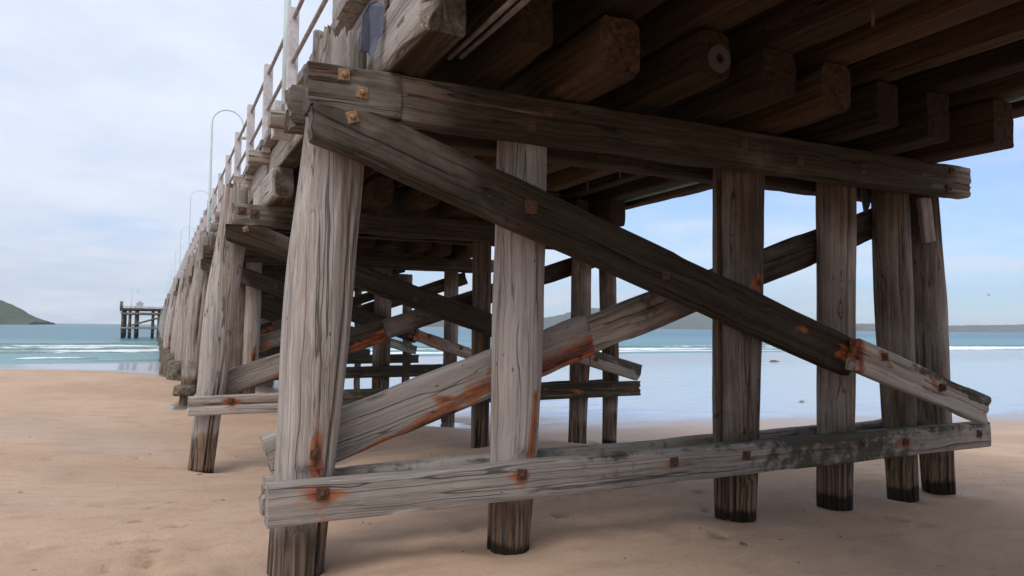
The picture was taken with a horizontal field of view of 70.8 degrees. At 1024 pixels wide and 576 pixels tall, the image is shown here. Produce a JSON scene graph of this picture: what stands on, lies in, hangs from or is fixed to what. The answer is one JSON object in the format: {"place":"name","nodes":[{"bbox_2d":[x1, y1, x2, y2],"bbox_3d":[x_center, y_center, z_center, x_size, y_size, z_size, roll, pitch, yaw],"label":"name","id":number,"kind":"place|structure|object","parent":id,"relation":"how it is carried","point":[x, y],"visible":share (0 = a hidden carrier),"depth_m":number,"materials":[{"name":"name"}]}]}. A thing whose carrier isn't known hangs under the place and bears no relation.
{"place":"outdoors","nodes":[
{"label":"outdoors","id":0,"kind":"place"},
{"bbox_2d":[0,300,54,324],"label":"headland","id":1,"kind":"structure","parent":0,"point":[10,314],"depth_m":781.49,"materials":[{"name":"green plant"}]},
{"bbox_2d":[18,436,1004,570],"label":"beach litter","id":2,"kind":"object","parent":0,"point":[742,543],"visible":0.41,"depth_m":5.57,"materials":[{"name":"brown"}]},
{"bbox_2d":[0,350,1023,575],"bbox_3d":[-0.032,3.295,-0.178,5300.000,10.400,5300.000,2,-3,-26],"label":"sand beach","id":3,"kind":"structure","parent":0,"point":[95,505],"depth_m":6.61,"materials":[{"name":"beige sand"}]},
{"bbox_2d":[159,302,164,349],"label":"timber trestle","id":4,"kind":"object","parent":3,"relation":"on","point":[161,325],"visible":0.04,"depth_m":61.97,"materials":[{"name":"grey wood"}]},
{"bbox_2d":[159,294,170,361],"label":"timber trestle","id":5,"kind":"object","parent":3,"relation":"on","point":[167,299],"visible":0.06,"depth_m":46.29,"materials":[{"name":"grey wood"}]},
{"bbox_2d":[160,300,282,362],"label":"timber trestle","id":6,"kind":"object","parent":3,"relation":"on","point":[162,344],"visible":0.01,"depth_m":40.93,"materials":[{"name":"grey wood"}]},
{"bbox_2d":[159,276,284,373],"bbox_3d":[-11.716,2.145,32.094,7.292,5.154,2.213,3,-4,-26],"label":"timber trestle","id":7,"kind":"object","parent":3,"relation":"on","point":[169,324],"visible":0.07,"depth_m":30.55,"materials":[{"name":"grey wood"}]},
{"bbox_2d":[161,295,282,358],"bbox_3d":[-14.072,2.710,37.351,7.394,5.758,2.353,2,-4,-26],"label":"timber trestle","id":8,"kind":"object","parent":3,"relation":"on","point":[277,298],"visible":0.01,"depth_m":37.98,"materials":[{"name":"grey wood"}]},
{"bbox_2d":[163,268,369,381],"bbox_3d":[-8.958,2.190,26.840,7.394,5.758,2.353,2,-3,-26],"label":"timber trestle","id":9,"kind":"object","parent":3,"relation":"on","point":[267,316],"visible":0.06,"depth_m":26.41,"materials":[{"name":"grey wood"}]},
{"bbox_2d":[166,254,418,382],"bbox_3d":[-6.368,1.638,21.698,7.292,5.154,2.213,2,-3,-26],"label":"timber trestle","id":10,"kind":"object","parent":3,"relation":"on","point":[408,349],"visible":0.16,"depth_m":21.20,"materials":[{"name":"grey wood"}]},
{"bbox_2d":[172,230,493,422],"bbox_3d":[-3.634,1.328,16.464,7.503,5.059,2.357,2,-3,-26],"label":"timber trestle","id":11,"kind":"object","parent":3,"relation":"on","point":[450,261],"visible":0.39,"depth_m":16.23,"materials":[{"name":"brown wood"}]},
{"bbox_2d":[187,167,641,472],"bbox_3d":[-1.099,0.869,11.247,7.246,4.659,2.269,2,-3,-26],"label":"timber trestle","id":12,"kind":"object","parent":3,"relation":"on","point":[262,222],"visible":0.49,"depth_m":10.64,"materials":[{"name":"brown wood"}]},
{"bbox_2d":[259,0,1013,575],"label":"timber trestle","id":13,"kind":"object","parent":3,"relation":"on","point":[743,134],"visible":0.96,"depth_m":5.34,"materials":[{"name":"brown wood"}]},
{"bbox_2d":[359,1,384,57],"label":"torn sheet","id":14,"kind":"object","parent":13,"relation":"hanging from","point":[372,17],"visible":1,"depth_m":4.63,"materials":[{"name":"grey fabric"}]},
{"bbox_2d":[860,188,870,212],"bbox_3d":[3.613,-0.921,7.361,0.170,0.305,0.044,1,-3,-16],"label":"rag","id":15,"kind":"object","parent":13,"relation":"hanging from","point":[865,196],"visible":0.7,"depth_m":7.35,"materials":[{"name":"black fabric"}]},
{"bbox_2d":[0,323,1023,363],"bbox_3d":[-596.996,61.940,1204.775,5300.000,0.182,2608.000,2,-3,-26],"label":"sea","id":16,"kind":"structure","parent":0,"point":[68,333],"depth_m":134.93,"materials":[{"name":"liquid"}]},
{"bbox_2d":[13,357,98,359],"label":"wave","id":17,"kind":"object","parent":16,"relation":"on","point":[36,358],"visible":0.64,"depth_m":47.56,"materials":[{"name":"liquid"}]},
{"bbox_2d":[0,345,146,346],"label":"wave","id":18,"kind":"object","parent":16,"relation":"on","point":[66,345],"visible":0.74,"depth_m":72.54,"materials":[{"name":"liquid"}]},
{"bbox_2d":[0,342,157,344],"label":"wave","id":19,"kind":"object","parent":16,"relation":"on","point":[122,343],"visible":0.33,"depth_m":80.69,"materials":[{"name":"liquid"}]},
{"bbox_2d":[86,359,158,360],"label":"wave","id":20,"kind":"object","parent":16,"relation":"on","point":[128,360],"visible":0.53,"depth_m":46.73,"materials":[{"name":"liquid"}]},
{"bbox_2d":[120,301,162,337],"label":"sea platform","id":21,"kind":"structure","parent":16,"relation":"in","point":[130,313],"depth_m":115.95,"materials":[{"name":"grey wood"}]},
{"bbox_2d":[136,301,143,306],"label":"deck kiosk","id":22,"kind":"object","parent":21,"relation":"on","point":[139,303],"visible":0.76,"depth_m":118.41,"materials":[{"name":"white"}]},
{"bbox_2d":[0,346,1023,352],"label":"wave","id":23,"kind":"object","parent":16,"relation":"on","point":[92,351],"visible":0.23,"depth_m":60.90,"materials":[{"name":"liquid"}]},
{"bbox_2d":[0,345,1023,349],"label":"wave","id":24,"kind":"object","parent":16,"relation":"on","point":[48,348],"visible":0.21,"depth_m":67.72,"materials":[{"name":"liquid"}]},
{"bbox_2d":[370,348,1023,353],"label":"wave","id":25,"kind":"object","parent":16,"relation":"on","point":[711,350],"visible":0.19,"depth_m":77.42,"materials":[{"name":"liquid"}]},
{"bbox_2d":[0,0,1023,325],"label":"sky","id":26,"kind":"structure","parent":0,"point":[108,107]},
{"bbox_2d":[424,308,711,329],"bbox_3d":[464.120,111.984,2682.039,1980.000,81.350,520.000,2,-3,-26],"label":"hills","id":27,"kind":"structure","parent":0,"point":[696,320],"depth_m":2492.93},
{"bbox_2d":[856,323,1023,332],"bbox_3d":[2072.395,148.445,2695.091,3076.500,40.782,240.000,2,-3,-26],"label":"coast","id":28,"kind":"structure","parent":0,"point":[1018,328],"depth_m":2325.97},
{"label":"timber trestle","id":29,"kind":"object","parent":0,"visible":0},
{"bbox_2d":[185,0,1023,268],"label":"jetty deck","id":30,"kind":"structure","parent":29,"relation":"on","point":[961,53],"depth_m":5.38,"materials":[{"name":"brown wood"}]},
{"bbox_2d":[179,226,194,271],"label":"street lamp","id":31,"kind":"object","parent":30,"relation":"attached to","point":[180,249],"visible":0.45,"depth_m":46.29,"materials":[{"name":"grey metal"}]},
{"bbox_2d":[185,190,207,268],"bbox_3d":[-14.688,-2.561,33.847,1.135,4.093,0.260,2,-3,-26],"label":"street lamp","id":32,"kind":"object","parent":30,"relation":"attached to","point":[189,220],"visible":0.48,"depth_m":33.66,"materials":[{"name":"grey metal"}]},
{"bbox_2d":[207,109,245,231],"bbox_3d":[-8.346,-3.197,21.046,1.135,4.101,0.260,2,-3,-26],"label":"street lamp","id":33,"kind":"object","parent":30,"relation":"attached to","point":[210,179],"visible":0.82,"depth_m":20.86,"materials":[{"name":"grey metal"}]},
{"bbox_2d":[166,0,327,297],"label":"railing","id":34,"kind":"object","parent":30,"relation":"attached to","point":[294,47],"visible":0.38,"depth_m":10.08,"materials":[{"name":"white paint"}]},
{"bbox_2d":[271,0,292,140],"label":"street lamp","id":35,"kind":"object","parent":30,"relation":"attached to","point":[278,134],"visible":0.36,"depth_m":8.50,"materials":[{"name":"grey metal"}]},
{"bbox_2d":[619,96,1023,201],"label":"wooden beam","id":36,"kind":"structure","parent":30,"relation":"attached to","point":[693,183],"depth_m":10.93,"materials":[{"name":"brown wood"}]}
]}

